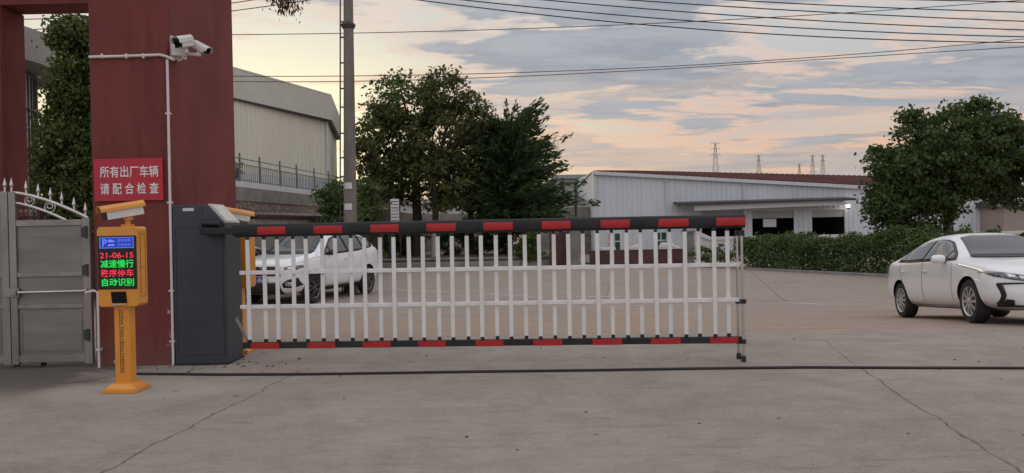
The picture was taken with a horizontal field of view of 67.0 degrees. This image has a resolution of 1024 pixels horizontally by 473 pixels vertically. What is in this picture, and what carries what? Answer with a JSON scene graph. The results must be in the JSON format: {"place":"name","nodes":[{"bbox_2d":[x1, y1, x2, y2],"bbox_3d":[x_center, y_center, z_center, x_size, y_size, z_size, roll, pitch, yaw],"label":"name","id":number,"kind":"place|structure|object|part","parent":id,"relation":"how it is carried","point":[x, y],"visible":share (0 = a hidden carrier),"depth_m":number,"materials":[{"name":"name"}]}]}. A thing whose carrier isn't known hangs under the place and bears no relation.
{"place":"outdoors","nodes":[
{"label":"outdoors","id":0,"kind":"place"},
{"bbox_2d":[24,26,61,219],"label":"guard house","id":1,"kind":"structure","parent":0,"point":[35,57],"depth_m":18.38,"materials":[{"name":"grey stone"}]},
{"bbox_2d":[24,0,251,19],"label":"overhead wire","id":2,"kind":"object","parent":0,"point":[232,2],"visible":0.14,"depth_m":25.92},
{"bbox_2d":[35,0,308,29],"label":"overhead wire","id":3,"kind":"object","parent":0,"point":[232,10],"visible":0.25,"depth_m":25.92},
{"bbox_2d":[40,201,412,298],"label":"raised yard","id":4,"kind":"structure","parent":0,"point":[406,216],"depth_m":40.06,"materials":[{"name":"grey concrete"}]},
{"bbox_2d":[235,162,245,180],"bbox_3d":[-7.831,-1.487,21.872,0.629,1.279,0.546,-1,1,29],"label":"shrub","id":5,"kind":"object","parent":4,"relation":"on","point":[236,169],"visible":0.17,"depth_m":21.85,"materials":[{"name":"green plant"}]},
{"bbox_2d":[262,0,308,22],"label":"branch","id":6,"kind":"object","parent":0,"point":[285,7],"visible":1,"depth_m":8.98,"materials":[{"name":"green plant"}]},
{"bbox_2d":[233,67,339,190],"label":"warehouse","id":7,"kind":"structure","parent":0,"point":[288,124],"depth_m":33.04,"materials":[{"name":"beige metal"}]},
{"bbox_2d":[0,234,1023,472],"bbox_3d":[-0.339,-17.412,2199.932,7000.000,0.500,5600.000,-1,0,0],"label":"ground","id":8,"kind":"structure","parent":0,"point":[62,417],"depth_m":6.05,"materials":[{"name":"concrete"}]},
{"bbox_2d":[0,178,11,364],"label":"steel gate","id":9,"kind":"structure","parent":8,"relation":"on","point":[5,336],"depth_m":7.76,"materials":[{"name":"silver metal"}]},
{"bbox_2d":[0,5,28,272],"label":"gate pillar","id":10,"kind":"structure","parent":8,"relation":"on","point":[13,145],"depth_m":9.39,"materials":[{"name":"red paint"}]},
{"bbox_2d":[0,0,87,14],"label":"portal beam","id":11,"kind":"structure","parent":10,"relation":"on","point":[25,7],"depth_m":9.30,"materials":[{"name":"red paint"}]},
{"bbox_2d":[14,208,46,366],"bbox_3d":[-4.961,0.528,7.934,0.306,1.640,0.050,-1,0,0],"label":"ball railing","id":12,"kind":"object","parent":8,"relation":"on","point":[39,215],"visible":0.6,"depth_m":7.92,"materials":[{"name":"metal"}]},
{"bbox_2d":[27,14,93,303],"bbox_3d":[-9.453,-1.677,16.983,2.842,6.730,2.215,-1,0,0],"label":"broadleaf tree","id":13,"kind":"object","parent":8,"relation":"on","point":[60,161],"visible":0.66,"depth_m":16.56,"materials":[{"name":"green plant"}]},
{"bbox_2d":[85,289,102,367],"bbox_3d":[-4.170,0.919,7.721,0.132,0.786,0.092,-1,0,0],"label":"conduit pipe","id":14,"kind":"object","parent":8,"relation":"on","point":[98,349],"visible":0.95,"depth_m":7.70,"materials":[{"name":"white plastic"}]},
{"bbox_2d":[96,200,150,393],"bbox_3d":[-3.288,0.498,6.542,0.360,1.619,0.347,-1,0,0],"label":"recognition post","id":15,"kind":"object","parent":8,"relation":"on","point":[122,270],"visible":1,"depth_m":6.46,"materials":[{"name":"metal"}]},
{"bbox_2d":[111,292,126,302],"bbox_3d":[-3.284,0.509,6.460,0.133,0.095,0.008,-1,0,0],"label":"sensor window","id":16,"kind":"structure","parent":15,"relation":"in","point":[117,297],"depth_m":6.46,"materials":[{"name":"black glass"}]},
{"bbox_2d":[88,0,235,366],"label":"gate pillar","id":17,"kind":"structure","parent":8,"relation":"on","point":[128,96],"depth_m":7.81,"materials":[{"name":"red paint"}]},
{"bbox_2d":[4,178,94,364],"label":"steel gate","id":18,"kind":"structure","parent":17,"relation":"attached to","point":[47,325],"depth_m":7.78,"materials":[{"name":"silver metal"}]},
{"bbox_2d":[94,158,163,201],"bbox_3d":[-3.853,-0.570,7.778,0.690,0.426,0.029,-1,0,0],"label":"sign board","id":19,"kind":"object","parent":17,"relation":"attached to","point":[134,179],"visible":1,"depth_m":7.77,"materials":[{"name":"red metal"}]},
{"bbox_2d":[88,53,174,60],"bbox_3d":[-3.816,-1.796,7.767,0.861,0.088,0.054,-1,0,0],"label":"conduit pipe","id":20,"kind":"object","parent":17,"relation":"attached to","point":[126,56],"visible":1,"depth_m":7.75,"materials":[{"name":"white plastic"}]},
{"bbox_2d":[165,59,174,365],"bbox_3d":[-3.442,-0.239,7.785,0.058,3.073,0.040,-1,0,0],"label":"conduit pipe","id":21,"kind":"object","parent":17,"relation":"attached to","point":[171,290],"visible":1,"depth_m":7.77,"materials":[{"name":"white plastic"}]},
{"bbox_2d":[169,35,185,61],"bbox_3d":[-3.423,-1.930,7.927,0.151,0.230,0.234,-1,1,-20],"label":"junction box","id":22,"kind":"object","parent":17,"relation":"attached to","point":[178,53],"visible":0.66,"depth_m":7.84,"materials":[{"name":"white plastic"}]},
{"bbox_2d":[170,34,193,53],"bbox_3d":[-3.354,-1.936,7.770,0.270,0.191,0.199,-1,1,32],"label":"security camera","id":23,"kind":"object","parent":22,"relation":"attached to","point":[183,41],"visible":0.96,"depth_m":7.70,"materials":[{"name":"white metal"}]},
{"bbox_2d":[186,40,212,56],"bbox_3d":[-3.207,-1.913,7.865,0.351,0.166,0.091,-1,1,20],"label":"security camera","id":24,"kind":"object","parent":22,"relation":"attached to","point":[199,47],"visible":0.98,"depth_m":7.82,"materials":[{"name":"white metal"}]},
{"bbox_2d":[226,207,255,353],"bbox_3d":[-3.041,0.476,8.586,0.360,1.619,0.347,-1,0,0],"label":"recognition post","id":25,"kind":"object","parent":8,"relation":"on","point":[242,215],"visible":0.2,"depth_m":8.53,"materials":[{"name":"metal"}]},
{"bbox_2d":[245,246,261,301],"bbox_3d":[-7.004,0.877,19.103,1.976,1.341,4.393,-1,0,-2],"label":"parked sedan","id":26,"kind":"object","parent":8,"relation":"on","point":[257,250],"visible":0.03,"depth_m":19.41,"materials":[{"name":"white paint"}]},
{"bbox_2d":[247,212,325,250],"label":"wall","id":27,"kind":"structure","parent":8,"relation":"on","point":[270,218],"depth_m":21.79,"materials":[{"name":"concrete"}]},
{"bbox_2d":[236,181,341,223],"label":"retaining wall","id":28,"kind":"structure","parent":8,"relation":"on","point":[254,197],"depth_m":23.29,"materials":[{"name":"concrete"}]},
{"bbox_2d":[235,153,341,190],"bbox_3d":[-7.275,-1.959,24.384,0.042,0.820,13.250,-1,0,7],"label":"picket fence","id":29,"kind":"object","parent":28,"relation":"on","point":[314,180],"visible":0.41,"depth_m":24.27,"materials":[{"name":"grey metal"}]},
{"bbox_2d":[245,235,377,302],"bbox_3d":[-5.014,0.645,19.305,2.108,1.773,4.435,-1,1,17],"label":"parked suv","id":30,"kind":"object","parent":8,"relation":"on","point":[314,264],"visible":0.64,"depth_m":18.39,"materials":[{"name":"white paint"}]},
{"bbox_3d":[-4.333,0.186,19.003,0.246,0.416,0.722,-1,1,17],"label":"side window","id":31,"kind":"part","parent":30,"relation":"part of","materials":[{"name":"grey glass"}]},
{"bbox_3d":[-4.098,0.160,19.769,0.239,0.392,0.761,-1,1,17],"label":"side window","id":32,"kind":"part","parent":30,"relation":"part of","materials":[{"name":"grey glass"}]},
{"bbox_3d":[-3.898,0.138,20.440,0.216,0.310,0.522,-1,1,17],"label":"side window","id":33,"kind":"part","parent":30,"relation":"part of","materials":[{"name":"grey glass"}]},
{"bbox_2d":[308,176,369,222],"bbox_3d":[-5.380,-0.049,23.977,2.005,3.614,1.867,-1,0,0],"label":"shrub","id":34,"kind":"object","parent":8,"relation":"on","point":[330,207],"visible":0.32,"depth_m":23.75,"materials":[{"name":"green plant"}]},
{"bbox_2d":[340,0,357,292],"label":"utility pole","id":35,"kind":"object","parent":8,"relation":"on","point":[347,25],"visible":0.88,"depth_m":20.84,"materials":[{"name":"concrete"}]},
{"bbox_2d":[356,173,397,261],"bbox_3d":[-5.501,-0.498,29.911,2.152,3.977,1.915,-1,0,0],"label":"shrub","id":36,"kind":"object","parent":8,"relation":"on","point":[372,189],"visible":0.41,"depth_m":29.87,"materials":[{"name":"green plant"}]},
{"bbox_2d":[380,199,475,213],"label":"long shed","id":37,"kind":"structure","parent":8,"relation":"on","point":[409,210],"depth_m":65.98,"materials":[{"name":"metal"}]},
{"bbox_2d":[422,213,493,251],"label":"yard wall","id":38,"kind":"structure","parent":8,"relation":"on","point":[427,217],"depth_m":57.99,"materials":[{"name":"concrete"}]},
{"bbox_2d":[172,204,745,365],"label":"barrier gate","id":39,"kind":"structure","parent":8,"relation":"on","point":[208,305],"depth_m":7.56,"materials":[{"name":"metal"}]},
{"bbox_2d":[382,255,549,267],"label":"bed kerb","id":40,"kind":"structure","parent":8,"relation":"on","point":[545,262],"depth_m":34.67,"materials":[{"name":"concrete"}]},
{"bbox_2d":[382,250,549,262],"bbox_3d":[-3.626,1.250,41.312,11.700,0.530,13.400,-1,0,0],"label":"planting bed","id":41,"kind":"object","parent":8,"relation":"on","point":[461,255],"visible":0.23,"depth_m":36.79,"materials":[{"name":"brown soil"}]},
{"bbox_2d":[343,115,400,207],"bbox_3d":[-6.929,-2.406,37.895,3.162,7.168,3.082,-1,1,-30],"label":"broadleaf tree","id":42,"kind":"object","parent":41,"relation":"on","point":[362,144],"visible":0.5,"depth_m":37.71,"materials":[{"name":"green plant"}]},
{"bbox_2d":[388,199,400,258],"bbox_3d":[-5.616,-0.342,36.998,0.574,2.904,0.080,-1,0,0],"label":"directory sign","id":43,"kind":"object","parent":41,"relation":"on","point":[394,214],"visible":0.69,"depth_m":36.97,"materials":[{"name":"metal"}]},
{"bbox_2d":[384,234,405,254],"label":"shrub","id":44,"kind":"object","parent":41,"relation":"on","point":[386,243],"visible":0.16,"depth_m":40.89,"materials":[{"name":"green plant"}]},
{"bbox_2d":[355,67,463,255],"bbox_3d":[-5.233,-3.871,39.988,6.251,9.995,6.069,-1,1,21],"label":"broadleaf tree","id":45,"kind":"object","parent":41,"relation":"on","point":[393,116],"visible":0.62,"depth_m":38.92,"materials":[{"name":"green plant"}]},
{"bbox_2d":[395,220,431,255],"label":"shrub","id":46,"kind":"object","parent":41,"relation":"on","point":[404,243],"visible":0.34,"depth_m":41.13,"materials":[{"name":"green plant"}]},
{"bbox_2d":[400,64,497,256],"bbox_3d":[-3.083,-3.698,38.598,5.044,9.590,4.781,-1,0,0],"label":"broadleaf tree","id":47,"kind":"object","parent":41,"relation":"on","point":[446,114],"visible":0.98,"depth_m":37.94,"materials":[{"name":"green plant"}]},
{"bbox_2d":[439,233,464,254],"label":"shrub","id":48,"kind":"object","parent":41,"relation":"on","point":[444,240],"visible":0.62,"depth_m":41.13,"materials":[{"name":"green plant"}]},
{"bbox_2d":[428,118,496,254],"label":"broadleaf tree","id":49,"kind":"object","parent":41,"relation":"on","point":[475,159],"visible":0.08,"depth_m":40.05,"materials":[{"name":"green plant"}]},
{"bbox_2d":[457,233,493,253],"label":"shrub","id":50,"kind":"object","parent":41,"relation":"on","point":[486,239],"visible":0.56,"depth_m":41.02,"materials":[{"name":"green plant"}]},
{"bbox_2d":[485,234,520,253],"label":"shrub","id":51,"kind":"object","parent":41,"relation":"on","point":[502,243],"visible":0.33,"depth_m":40.94,"materials":[{"name":"green plant"}]},
{"bbox_2d":[459,96,600,254],"bbox_3d":[1.068,-3.010,38.509,6.443,8.066,7.377,-2,1,-38],"label":"feathery tree","id":52,"kind":"object","parent":41,"relation":"on","point":[515,157],"visible":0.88,"depth_m":38.09,"materials":[{"name":"green plant"}]},
{"bbox_2d":[513,232,547,262],"bbox_3d":[0.755,0.572,34.934,1.645,1.941,1.549,-1,1,21],"label":"shrub","id":53,"kind":"object","parent":41,"relation":"on","point":[531,251],"visible":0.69,"depth_m":34.70,"materials":[{"name":"green plant"}]},
{"bbox_2d":[549,233,566,265],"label":"brick wall","id":54,"kind":"structure","parent":8,"relation":"on","point":[560,248],"depth_m":35.11,"materials":[{"name":"brown brick"}]},
{"bbox_2d":[526,207,590,253],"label":"yard wall","id":55,"kind":"structure","parent":8,"relation":"on","point":[583,212],"depth_m":52.00,"materials":[{"name":"concrete"}]},
{"bbox_2d":[547,196,584,207],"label":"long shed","id":56,"kind":"structure","parent":8,"relation":"on","point":[581,199],"depth_m":55.98,"materials":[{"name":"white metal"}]},
{"bbox_2d":[549,174,587,195],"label":"distant house","id":57,"kind":"structure","parent":8,"relation":"on","point":[568,178],"depth_m":61.97,"materials":[{"name":"metal"}]},
{"bbox_2d":[570,231,579,264],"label":"brick pier","id":58,"kind":"structure","parent":8,"relation":"on","point":[575,247],"depth_m":34.31,"materials":[{"name":"concrete"}]},
{"bbox_2d":[580,235,589,263],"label":"grille gate","id":59,"kind":"structure","parent":58,"relation":"attached to","point":[587,244],"depth_m":34.59,"materials":[{"name":"metal"}]},
{"bbox_2d":[573,184,577,216],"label":"post","id":60,"kind":"object","parent":8,"relation":"on","point":[575,198],"visible":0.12,"depth_m":43.92,"materials":[{"name":"metal"}]},
{"bbox_2d":[136,366,1023,375],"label":"ground cable","id":61,"kind":"object","parent":8,"relation":"on","point":[609,369],"visible":0.94,"depth_m":7.02,"materials":[{"name":"black rubber"}]},
{"bbox_2d":[589,249,682,264],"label":"brick wall","id":62,"kind":"structure","parent":8,"relation":"on","point":[648,256],"depth_m":35.91,"materials":[{"name":"brown brick"}]},
{"bbox_2d":[599,246,615,249],"bbox_3d":[4.439,0.539,35.994,0.791,0.204,0.289,-1,0,0],"label":"sack heap","id":63,"kind":"object","parent":62,"relation":"on","point":[603,248],"visible":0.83,"depth_m":35.91,"materials":[{"name":"white plastic"}]},
{"bbox_2d":[623,244,637,249],"bbox_3d":[5.588,0.488,35.959,0.846,0.263,0.329,-1,0,0],"label":"sack heap","id":64,"kind":"object","parent":62,"relation":"on","point":[633,247],"visible":0.66,"depth_m":35.86,"materials":[{"name":"white fabric"}]},
{"bbox_2d":[659,242,679,248],"bbox_3d":[7.324,0.419,35.981,0.999,0.331,0.424,-1,0,0],"label":"sack heap","id":65,"kind":"object","parent":62,"relation":"on","point":[663,245],"visible":0.59,"depth_m":35.84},
{"bbox_2d":[687,243,735,262],"bbox_3d":[8.560,0.943,33.104,2.304,1.336,2.055,-1,0,0],"label":"shrub","id":66,"kind":"object","parent":8,"relation":"on","point":[705,257],"visible":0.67,"depth_m":32.79,"materials":[{"name":"green plant"}]},
{"bbox_2d":[577,170,1009,253],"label":"warehouse","id":67,"kind":"structure","parent":8,"relation":"on","point":[798,203],"depth_m":49.98,"materials":[{"name":"white metal"}]},
{"bbox_2d":[608,233,620,249],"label":"glass door","id":68,"kind":"structure","parent":67,"relation":"in","point":[617,237],"depth_m":50.04,"materials":[{"name":"glass"}]},
{"bbox_2d":[658,232,665,248],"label":"glass door","id":69,"kind":"structure","parent":67,"relation":"in","point":[661,236],"depth_m":50.04,"materials":[{"name":"glass"}]},
{"bbox_2d":[699,209,742,237],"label":"roller door","id":70,"kind":"structure","parent":67,"relation":"in","point":[727,211],"depth_m":50.05,"materials":[{"name":"white metal"}]},
{"bbox_2d":[763,219,775,226],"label":"notice board","id":71,"kind":"object","parent":67,"relation":"attached to","point":[769,222],"visible":1,"depth_m":49.88,"materials":[{"name":"white paper"}]},
{"bbox_2d":[750,208,795,235],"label":"roller door","id":72,"kind":"structure","parent":67,"relation":"in","point":[754,213],"depth_m":50.05,"materials":[{"name":"white metal"}]},
{"bbox_2d":[810,208,846,232],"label":"roller door","id":73,"kind":"structure","parent":67,"relation":"in","point":[814,212],"depth_m":50.05,"materials":[{"name":"white metal"}]},
{"bbox_2d":[722,267,887,276],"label":"curb","id":74,"kind":"structure","parent":8,"relation":"on","point":[837,273],"depth_m":27.79,"materials":[{"name":"concrete"}]},
{"bbox_2d":[730,223,1023,273],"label":"hedge","id":75,"kind":"object","parent":8,"relation":"on","point":[818,250],"visible":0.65,"depth_m":27.67,"materials":[{"name":"green plant"}]},
{"bbox_2d":[847,93,1023,234],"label":"round tree","id":76,"kind":"object","parent":8,"relation":"on","point":[937,169],"visible":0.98,"depth_m":27.25,"materials":[{"name":"green plant"}]},
{"bbox_2d":[888,233,1023,322],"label":"parked sedan","id":77,"kind":"object","parent":8,"relation":"on","point":[976,277],"visible":1,"depth_m":11.21,"materials":[{"name":"white paint"}]},
{"bbox_3d":[6.675,0.325,13.068,0.177,0.191,0.292,-1,-4,7],"label":"side window","id":78,"kind":"part","parent":77,"relation":"part of","materials":[{"name":"grey glass"}]},
{"bbox_3d":[6.627,0.253,12.538,0.241,0.300,0.706,-1,-4,7],"label":"side window","id":79,"kind":"part","parent":77,"relation":"part of","materials":[{"name":"grey glass"}]},
{"bbox_3d":[6.526,0.202,11.752,0.249,0.317,0.740,-1,-4,7],"label":"side window","id":80,"kind":"part","parent":77,"relation":"part of","materials":[{"name":"grey glass"}]},
{"bbox_3d":[6.423,0.269,11.255,0.127,0.120,0.208,-1,-4,7],"label":"side window","id":81,"kind":"part","parent":77,"relation":"part of","materials":[{"name":"grey glass"}]},
{"bbox_2d":[976,202,1023,231],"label":"corner building","id":82,"kind":"structure","parent":8,"relation":"on","point":[1004,218],"depth_m":47.82,"materials":[{"name":"metal"}]},
{"bbox_2d":[24,0,1023,198],"label":"sky","id":83,"kind":"structure","parent":0,"point":[785,114],"materials":[{"name":"grey"}]},
{"bbox_2d":[113,339,1023,464],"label":"grit","id":84,"kind":"object","parent":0,"point":[426,355],"visible":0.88,"depth_m":7.62,"materials":[{"name":"grey stone"}]},
{"bbox_2d":[233,47,1019,81],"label":"overhead wire","id":85,"kind":"object","parent":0,"point":[615,71],"visible":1,"depth_m":22.25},
{"bbox_2d":[232,0,1022,34],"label":"overhead wire","id":86,"kind":"object","parent":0,"point":[628,24],"visible":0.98,"depth_m":21.94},
{"bbox_2d":[233,39,1021,76],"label":"overhead wire","id":87,"kind":"object","parent":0,"point":[622,68],"visible":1,"depth_m":21.95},
{"bbox_2d":[681,230,694,262],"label":"brick pier","id":88,"kind":"structure","parent":0,"point":[690,239],"depth_m":34.30,"materials":[{"name":"concrete"}]},
{"bbox_2d":[418,0,1023,42],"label":"overhead wire","id":89,"kind":"object","parent":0,"point":[715,30],"visible":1,"depth_m":25.93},
{"bbox_2d":[464,0,1023,36],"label":"overhead wire","id":90,"kind":"object","parent":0,"point":[744,24],"visible":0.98,"depth_m":25.93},
{"bbox_2d":[545,0,1023,29],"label":"overhead wire","id":91,"kind":"object","parent":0,"point":[783,18],"visible":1,"depth_m":25.93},
{"bbox_2d":[629,0,1023,21],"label":"overhead wire","id":92,"kind":"object","parent":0,"point":[827,12],"visible":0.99,"depth_m":25.93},
{"bbox_2d":[695,230,1023,258],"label":"yard wall","id":93,"kind":"structure","parent":0,"point":[705,240],"depth_m":42.01,"materials":[{"name":"white concrete"}]},
{"bbox_2d":[730,0,1023,12],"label":"overhead wire","id":94,"kind":"object","parent":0,"point":[876,7],"visible":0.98,"depth_m":25.92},
{"bbox_2d":[926,0,1023,2],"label":"overhead wire","id":95,"kind":"object","parent":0,"point":[975,1],"visible":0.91,"depth_m":25.92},
{"bbox_3d":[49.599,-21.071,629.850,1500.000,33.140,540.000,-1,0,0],"label":"hills","id":96,"kind":"structure","parent":0,"visible":0},
{"bbox_2d":[710,142,720,171],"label":"power pylon","id":97,"kind":"object","parent":96,"relation":"on","point":[715,143],"visible":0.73,"depth_m":429.58,"materials":[{"name":"grey metal"}]},
{"bbox_2d":[755,155,761,172],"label":"power pylon","id":98,"kind":"object","parent":96,"relation":"on","point":[759,166],"visible":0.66,"depth_m":449.61,"materials":[{"name":"grey metal"}]},
{"bbox_2d":[810,155,815,174],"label":"power pylon","id":99,"kind":"object","parent":96,"relation":"on","point":[812,165],"visible":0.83,"depth_m":469.69,"materials":[{"name":"grey metal"}]},
{"bbox_2d":[819,155,825,174],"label":"power pylon","id":100,"kind":"object","parent":96,"relation":"on","point":[823,166],"visible":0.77,"depth_m":459.63,"materials":[{"name":"grey metal"}]}
]}

